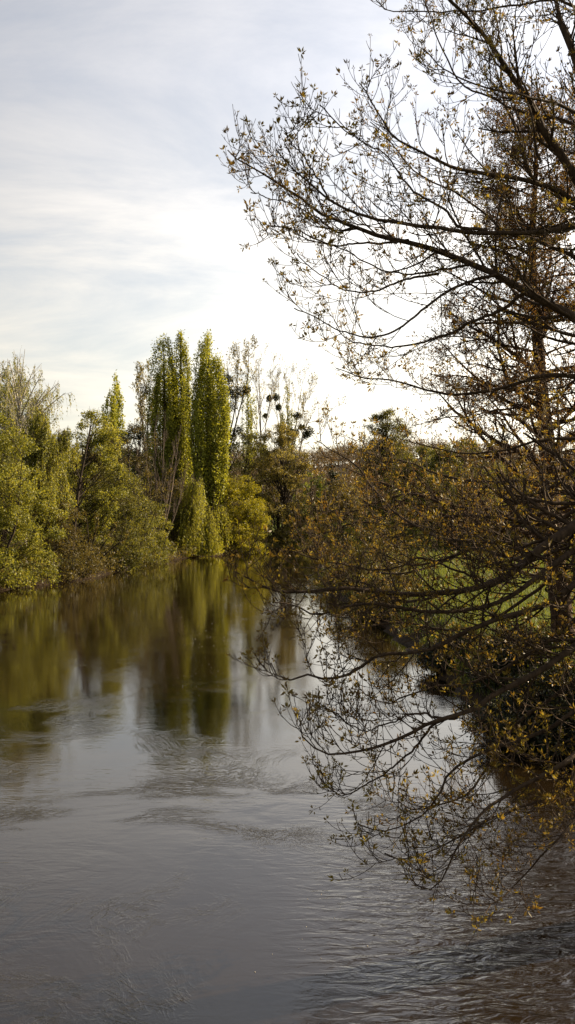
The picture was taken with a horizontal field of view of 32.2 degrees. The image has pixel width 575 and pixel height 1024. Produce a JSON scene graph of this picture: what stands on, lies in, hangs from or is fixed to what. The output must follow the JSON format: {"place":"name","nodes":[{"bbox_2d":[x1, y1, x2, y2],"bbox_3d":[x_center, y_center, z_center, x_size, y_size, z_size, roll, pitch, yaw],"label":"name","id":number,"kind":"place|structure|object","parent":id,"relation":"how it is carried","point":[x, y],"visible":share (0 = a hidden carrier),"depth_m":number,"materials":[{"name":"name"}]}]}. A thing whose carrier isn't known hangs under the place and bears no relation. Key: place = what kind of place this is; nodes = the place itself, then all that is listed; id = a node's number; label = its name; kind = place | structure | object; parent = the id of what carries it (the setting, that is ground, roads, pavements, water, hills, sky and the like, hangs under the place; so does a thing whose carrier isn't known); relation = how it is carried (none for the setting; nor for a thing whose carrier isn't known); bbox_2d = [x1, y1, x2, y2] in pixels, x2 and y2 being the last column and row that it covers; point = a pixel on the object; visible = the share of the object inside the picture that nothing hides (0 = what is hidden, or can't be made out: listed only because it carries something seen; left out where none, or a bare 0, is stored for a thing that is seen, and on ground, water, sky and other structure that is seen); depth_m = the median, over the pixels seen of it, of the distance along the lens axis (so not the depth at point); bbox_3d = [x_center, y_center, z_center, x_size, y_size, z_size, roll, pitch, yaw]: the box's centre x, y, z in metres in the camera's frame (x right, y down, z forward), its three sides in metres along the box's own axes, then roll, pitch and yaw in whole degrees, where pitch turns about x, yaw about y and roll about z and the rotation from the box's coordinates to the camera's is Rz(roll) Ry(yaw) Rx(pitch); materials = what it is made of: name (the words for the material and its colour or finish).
{"place":"outdoors","nodes":[
{"label":"outdoors","id":0,"kind":"place"},
{"bbox_2d":[0,550,574,1023],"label":"river","id":1,"kind":"structure","parent":0,"point":[170,852],"depth_m":15.25,"materials":[{"name":"grey liquid"}]},
{"bbox_2d":[0,458,574,759],"bbox_3d":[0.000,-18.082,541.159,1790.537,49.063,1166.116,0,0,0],"label":"ground","id":2,"kind":"structure","parent":0,"point":[409,643],"depth_m":42.98,"materials":[{"name":"green plant"}]},
{"bbox_2d":[0,369,45,548],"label":"riverside tree","id":3,"kind":"object","parent":2,"relation":"on","point":[8,395],"visible":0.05,"depth_m":85.52,"materials":[{"name":"green plant"}]},
{"bbox_2d":[0,411,70,590],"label":"riverside tree","id":4,"kind":"object","parent":2,"relation":"on","point":[11,510],"visible":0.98,"depth_m":65.70,"materials":[{"name":"green plant"}]},
{"bbox_2d":[0,346,77,561],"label":"birch tree","id":5,"kind":"object","parent":2,"relation":"on","point":[19,392],"visible":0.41,"depth_m":76.03,"materials":[{"name":"green plant"}]},
{"bbox_2d":[5,406,80,569],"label":"weeping birch","id":6,"kind":"object","parent":2,"relation":"on","point":[46,461],"visible":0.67,"depth_m":71.36,"materials":[{"name":"green plant"}]},
{"bbox_2d":[1,435,97,543],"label":"riverside tree","id":7,"kind":"object","parent":2,"relation":"on","point":[68,473],"visible":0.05,"depth_m":95.92,"materials":[{"name":"green plant"}]},
{"bbox_2d":[25,501,106,581],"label":"bank shrub","id":8,"kind":"object","parent":2,"relation":"on","point":[64,543],"visible":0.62,"depth_m":72.16,"materials":[{"name":"green plant"}]},
{"bbox_2d":[59,447,124,537],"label":"riverside tree","id":9,"kind":"object","parent":2,"relation":"on","point":[79,470],"visible":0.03,"depth_m":103.16,"materials":[{"name":"green plant"}]},
{"bbox_2d":[57,406,130,550],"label":"leaning trunk tree","id":10,"kind":"object","parent":2,"relation":"on","point":[108,452],"visible":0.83,"depth_m":83.25,"materials":[{"name":"green plant"}]},
{"bbox_2d":[81,510,129,567],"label":"bare shrub","id":11,"kind":"object","parent":2,"relation":"on","point":[103,538],"visible":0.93,"depth_m":78.99,"materials":[{"name":"brown plant"}]},
{"bbox_2d":[68,427,150,536],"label":"riverside tree","id":12,"kind":"object","parent":2,"relation":"on","point":[133,454],"visible":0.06,"depth_m":116.97,"materials":[{"name":"green plant"}]},
{"bbox_2d":[101,370,125,474],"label":"poplar tree","id":13,"kind":"object","parent":2,"relation":"on","point":[114,406],"visible":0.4,"depth_m":159.75,"materials":[{"name":"green plant"}]},
{"bbox_2d":[64,458,183,571],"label":"bank shrub","id":14,"kind":"object","parent":2,"relation":"on","point":[130,481],"visible":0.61,"depth_m":86.24,"materials":[{"name":"green plant"}]},
{"bbox_2d":[84,420,175,536],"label":"riverside tree","id":15,"kind":"object","parent":2,"relation":"on","point":[136,460],"visible":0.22,"depth_m":101.58,"materials":[{"name":"green plant"}]},
{"bbox_2d":[109,422,153,511],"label":"evergreen tree","id":16,"kind":"object","parent":2,"relation":"on","point":[139,435],"visible":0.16,"depth_m":127.90,"materials":[{"name":"green plant"}]},
{"bbox_2d":[129,359,161,456],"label":"bare tree","id":17,"kind":"object","parent":2,"relation":"on","point":[141,399],"visible":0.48,"depth_m":140.05,"materials":[{"name":"grey plant"}]},
{"bbox_2d":[116,503,175,563],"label":"bank shrub","id":18,"kind":"object","parent":2,"relation":"on","point":[166,540],"visible":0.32,"depth_m":96.61,"materials":[{"name":"green plant"}]},
{"bbox_2d":[127,438,193,532],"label":"riverside tree","id":19,"kind":"object","parent":2,"relation":"on","point":[146,478],"visible":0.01,"depth_m":128.19,"materials":[{"name":"green plant"}]},
{"bbox_2d":[135,411,188,537],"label":"bare shrub","id":20,"kind":"object","parent":2,"relation":"on","point":[168,486],"visible":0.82,"depth_m":105.91,"materials":[{"name":"brown plant"}]},
{"bbox_2d":[142,333,182,505],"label":"poplar tree","id":21,"kind":"object","parent":2,"relation":"on","point":[166,382],"visible":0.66,"depth_m":118.23,"materials":[{"name":"green plant"}]},
{"bbox_2d":[137,478,192,549],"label":"riverside tree","id":22,"kind":"object","parent":2,"relation":"on","point":[176,487],"visible":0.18,"depth_m":110.67,"materials":[{"name":"green plant"}]},
{"bbox_2d":[166,329,195,498],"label":"poplar tree","id":23,"kind":"object","parent":2,"relation":"on","point":[183,385],"visible":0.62,"depth_m":118.97,"materials":[{"name":"green plant"}]},
{"bbox_2d":[161,474,232,556],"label":"willow tree","id":24,"kind":"object","parent":2,"relation":"on","point":[197,523],"visible":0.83,"depth_m":109.93,"materials":[{"name":"green plant"}]},
{"bbox_2d":[182,329,232,523],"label":"poplar tree","id":25,"kind":"object","parent":2,"relation":"on","point":[207,406],"visible":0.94,"depth_m":115.56,"materials":[{"name":"green plant"}]},
{"bbox_2d":[187,471,237,527],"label":"bank shrub","id":26,"kind":"object","parent":2,"relation":"on","point":[229,506],"visible":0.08,"depth_m":118.49,"materials":[{"name":"green plant"}]},
{"bbox_2d":[211,421,228,530],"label":"poplar tree","id":27,"kind":"object","parent":2,"relation":"on","point":[222,502],"visible":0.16,"depth_m":117.48,"materials":[{"name":"green plant"}]},
{"bbox_2d":[0,528,445,590],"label":"undergrowth","id":28,"kind":"object","parent":2,"relation":"on","point":[174,541],"visible":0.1,"depth_m":82.06,"materials":[{"name":"green plant"}]},
{"bbox_2d":[217,334,258,502],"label":"bare tree","id":29,"kind":"object","parent":2,"relation":"on","point":[237,394],"visible":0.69,"depth_m":133.75,"materials":[{"name":"brown plant"}]},
{"bbox_2d":[212,475,272,554],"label":"bank shrub","id":30,"kind":"object","parent":2,"relation":"on","point":[247,513],"visible":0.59,"depth_m":118.49,"materials":[{"name":"green plant"}]},
{"bbox_2d":[239,374,258,499],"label":"poplar tree","id":31,"kind":"object","parent":2,"relation":"on","point":[249,423],"visible":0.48,"depth_m":149.61,"materials":[{"name":"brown plant"}]},
{"bbox_2d":[223,428,278,539],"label":"riverside tree","id":32,"kind":"object","parent":2,"relation":"on","point":[257,449],"visible":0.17,"depth_m":132.50,"materials":[{"name":"green plant"}]},
{"bbox_2d":[247,341,281,495],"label":"bare tree","id":33,"kind":"object","parent":2,"relation":"on","point":[275,396],"visible":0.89,"depth_m":145.77,"materials":[{"name":"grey plant"}]},
{"bbox_2d":[241,420,316,549],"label":"riverside tree","id":34,"kind":"object","parent":2,"relation":"on","point":[288,484],"visible":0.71,"depth_m":129.06,"materials":[{"name":"green plant"}]},
{"bbox_2d":[266,353,296,528],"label":"bare tree","id":35,"kind":"object","parent":2,"relation":"on","point":[278,406],"visible":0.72,"depth_m":152.69,"materials":[{"name":"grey plant"}]},
{"bbox_2d":[0,428,574,525],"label":"distant wood","id":36,"kind":"object","parent":2,"relation":"on","point":[321,462],"visible":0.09,"depth_m":420.65,"materials":[{"name":"green plant"}]},
{"bbox_2d":[279,384,297,513],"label":"poplar tree","id":37,"kind":"object","parent":2,"relation":"on","point":[288,421],"visible":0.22,"depth_m":147.79,"materials":[{"name":"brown plant"}]},
{"bbox_2d":[269,529,309,550],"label":"bank shrub","id":38,"kind":"object","parent":2,"relation":"on","point":[298,547],"visible":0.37,"depth_m":127.94,"materials":[{"name":"green plant"}]},
{"bbox_2d":[292,471,328,531],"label":"riverside tree","id":39,"kind":"object","parent":2,"relation":"on","point":[319,487],"visible":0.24,"depth_m":157.44,"materials":[{"name":"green plant"}]},
{"bbox_2d":[281,358,346,512],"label":"bare tree","id":40,"kind":"object","parent":2,"relation":"on","point":[307,433],"visible":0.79,"depth_m":137.79,"materials":[{"name":"brown plant"}]},
{"bbox_2d":[318,463,345,525],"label":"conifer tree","id":41,"kind":"object","parent":2,"relation":"on","point":[332,474],"visible":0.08,"depth_m":149.85,"materials":[{"name":"green plant"}]},
{"bbox_2d":[309,478,366,547],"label":"hedgerow tree","id":42,"kind":"object","parent":2,"relation":"on","point":[343,496],"visible":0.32,"depth_m":127.09,"materials":[{"name":"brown plant"}]},
{"bbox_2d":[322,520,363,546],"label":"bank shrub","id":43,"kind":"object","parent":2,"relation":"on","point":[359,541],"visible":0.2,"depth_m":106.71,"materials":[{"name":"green plant"}]},
{"bbox_2d":[343,477,372,529],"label":"riverside tree","id":44,"kind":"object","parent":2,"relation":"on","point":[352,485],"visible":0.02,"depth_m":151.12,"materials":[{"name":"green plant"}]},
{"bbox_2d":[313,527,412,586],"bbox_3d":[4.890,3.039,62.070,6.052,4.751,7.327,0,0,-30],"label":"bank shrub","id":45,"kind":"object","parent":2,"relation":"on","point":[376,542],"visible":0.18,"depth_m":61.49,"materials":[{"name":"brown plant"}]},
{"bbox_2d":[328,561,426,622],"bbox_3d":[4.790,3.767,45.958,4.808,2.997,5.160,0,0,-44],"label":"bank shrub","id":46,"kind":"object","parent":2,"relation":"on","point":[382,584],"visible":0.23,"depth_m":45.41,"materials":[{"name":"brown plant"}]},
{"bbox_2d":[352,406,418,512],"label":"poplar tree","id":47,"kind":"object","parent":2,"relation":"on","point":[381,417],"visible":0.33,"depth_m":137.21,"materials":[{"name":"green plant"}]},
{"bbox_2d":[353,485,430,550],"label":"hedgerow shrub","id":48,"kind":"object","parent":2,"relation":"on","point":[382,512],"visible":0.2,"depth_m":95.24,"materials":[{"name":"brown plant"}]},
{"bbox_2d":[216,0,574,950],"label":"ash tree","id":49,"kind":"object","parent":2,"relation":"on","point":[544,544],"visible":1,"depth_m":12.17,"materials":[{"name":"brown plant"}]},
{"bbox_2d":[380,442,451,545],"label":"hedgerow tree","id":50,"kind":"object","parent":2,"relation":"on","point":[419,450],"visible":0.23,"depth_m":110.98,"materials":[{"name":"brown plant"}]},
{"bbox_2d":[306,83,574,642],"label":"tree","id":51,"kind":"object","parent":2,"relation":"on","point":[517,353],"visible":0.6,"depth_m":29.63,"materials":[{"name":"brown plant"}]},
{"bbox_2d":[414,631,479,672],"bbox_3d":[5.295,4.427,31.092,2.928,1.647,3.064,0,0,0],"label":"bank shrub","id":52,"kind":"object","parent":2,"relation":"on","point":[429,654],"visible":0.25,"depth_m":30.55,"materials":[{"name":"green plant"}]},
{"bbox_2d":[320,540,574,744],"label":"meadow grass","id":53,"kind":"structure","parent":2,"relation":"on","point":[481,596],"depth_m":42.49,"materials":[{"name":"green plant"}]},
{"bbox_2d":[411,438,505,549],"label":"hedgerow tree","id":54,"kind":"object","parent":2,"relation":"on","point":[435,458],"visible":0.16,"depth_m":98.86,"materials":[{"name":"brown plant"}]},
{"bbox_2d":[438,506,536,549],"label":"hedgerow shrub","id":55,"kind":"object","parent":2,"relation":"on","point":[511,534],"visible":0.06,"depth_m":96.28,"materials":[{"name":"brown plant"}]},
{"bbox_2d":[474,456,539,546],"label":"hedgerow tree","id":56,"kind":"object","parent":2,"relation":"on","point":[509,478],"visible":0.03,"depth_m":106.90,"materials":[{"name":"brown plant"}]},
{"bbox_2d":[462,616,559,696],"bbox_3d":[6.463,4.062,26.893,3.789,2.412,3.625,0,0,0],"label":"bank shrub","id":57,"kind":"object","parent":2,"relation":"on","point":[495,666],"visible":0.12,"depth_m":26.41,"materials":[{"name":"green plant"}]},
{"bbox_2d":[462,654,574,759],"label":"bank shrub","id":58,"kind":"object","parent":2,"relation":"on","point":[510,714],"visible":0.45,"depth_m":20.86,"materials":[{"name":"brown plant"}]},
{"bbox_2d":[0,0,574,468],"label":"sky","id":59,"kind":"structure","parent":0,"point":[123,226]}
]}

